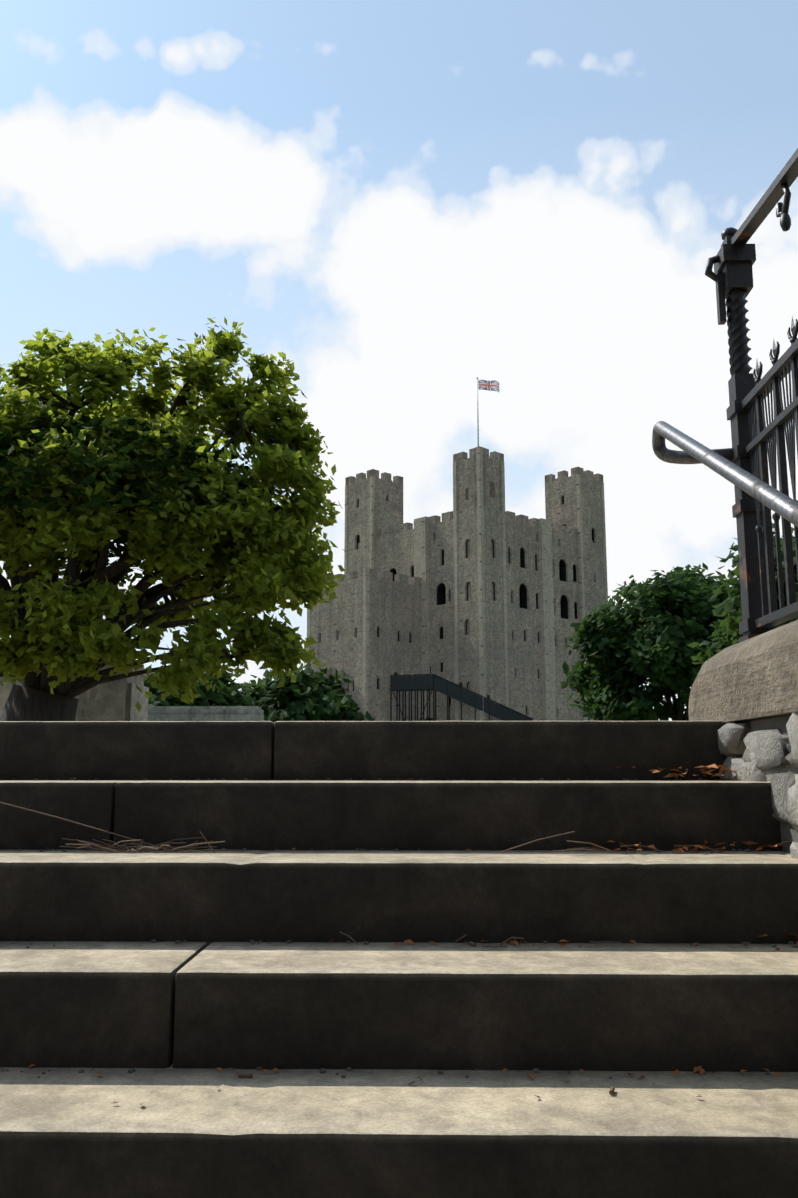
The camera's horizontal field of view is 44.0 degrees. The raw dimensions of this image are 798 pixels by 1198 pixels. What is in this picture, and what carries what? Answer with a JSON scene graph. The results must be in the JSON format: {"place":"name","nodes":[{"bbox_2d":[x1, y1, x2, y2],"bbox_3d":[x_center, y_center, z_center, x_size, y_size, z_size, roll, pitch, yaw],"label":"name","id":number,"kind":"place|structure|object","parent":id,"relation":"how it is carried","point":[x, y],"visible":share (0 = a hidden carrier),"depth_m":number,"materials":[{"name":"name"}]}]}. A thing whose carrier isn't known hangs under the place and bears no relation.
{"place":"outdoors","nodes":[
{"label":"outdoors","id":0,"kind":"place"},
{"bbox_2d":[0,317,347,720],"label":"tree","id":1,"kind":"object","parent":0,"point":[87,477],"depth_m":17.12,"materials":[{"name":"green plant"}]},
{"bbox_2d":[238,662,374,721],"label":"bush","id":2,"kind":"object","parent":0,"point":[329,700],"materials":[{"name":"green plant"}]},
{"bbox_2d":[0,0,797,720],"label":"sky","id":3,"kind":"structure","parent":0,"point":[408,203],"materials":[{"name":"blue"}]},
{"bbox_2d":[561,564,735,720],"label":"bush","id":4,"kind":"object","parent":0,"point":[649,636],"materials":[{"name":"green plant"}]},
{"bbox_2d":[687,523,797,666],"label":"bush","id":5,"kind":"object","parent":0,"point":[728,626],"depth_m":29.66,"materials":[{"name":"green plant"}]},
{"label":"grass","id":6,"kind":"object","parent":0,"visible":0},
{"bbox_2d":[0,671,14,676],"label":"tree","id":7,"kind":"object","parent":6,"relation":"on","point":[1,674],"depth_m":96.09,"materials":[{"name":"green plant"}]},
{"bbox_2d":[0,663,263,720],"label":"ruined walls","id":8,"kind":"structure","parent":6,"relation":"on","point":[116,700],"depth_m":21.30,"materials":[{"name":"grey stone"}]},
{"bbox_2d":[148,698,159,705],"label":"tree","id":9,"kind":"object","parent":6,"relation":"on","point":[153,703],"depth_m":86.16,"materials":[{"name":"green plant"}]},
{"bbox_2d":[143,662,254,705],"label":"bush","id":10,"kind":"object","parent":6,"relation":"on","point":[223,691],"visible":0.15,"depth_m":91.49,"materials":[{"name":"green plant"}]},
{"bbox_2d":[306,446,607,720],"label":"castle keep","id":11,"kind":"structure","parent":6,"relation":"on","point":[479,589],"depth_m":105.51,"materials":[{"name":"grey stone"}]},
{"bbox_2d":[476,377,499,446],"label":"flag","id":12,"kind":"object","parent":11,"relation":"on","point":[492,385],"visible":0.98,"depth_m":107.31,"materials":[{"name":"multicoloured fabric"}]},
{"bbox_2d":[390,674,532,720],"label":"stair railing","id":13,"kind":"object","parent":6,"relation":"on","point":[415,683],"visible":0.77,"depth_m":100.20,"materials":[{"name":"black metal"}]},
{"bbox_3d":[-0.048,1.991,-0.700,28.000,3.915,7.340,0,-10,1],"label":"stair earth fill","id":14,"kind":"object","parent":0,"visible":0},
{"bbox_2d":[0,721,797,1197],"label":"stone steps","id":15,"kind":"structure","parent":14,"relation":"on","point":[108,989],"depth_m":1.79,"materials":[{"name":"grey stone"}]},
{"bbox_2d":[0,764,797,1104],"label":"step litter","id":16,"kind":"object","parent":15,"relation":"on","point":[142,846],"visible":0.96,"depth_m":2.27,"materials":[{"name":"brown plant"}]},
{"bbox_2d":[717,712,797,858],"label":"rubble wall","id":17,"kind":"structure","parent":14,"relation":"on","point":[763,750],"depth_m":2.34,"materials":[{"name":"grey stone"}]},
{"bbox_2d":[688,620,797,721],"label":"stone coping","id":18,"kind":"object","parent":17,"relation":"on","point":[754,678],"visible":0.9,"depth_m":2.47,"materials":[{"name":"stone"}]},
{"bbox_2d":[652,421,797,526],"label":"steel handrail","id":19,"kind":"object","parent":18,"relation":"on","point":[781,504],"visible":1,"depth_m":2.48,"materials":[{"name":"silver metal"}]},
{"bbox_2d":[705,148,797,642],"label":"iron railing","id":20,"kind":"object","parent":18,"relation":"on","point":[753,436],"visible":0.94,"depth_m":2.91,"materials":[{"name":"metal"}]}
]}

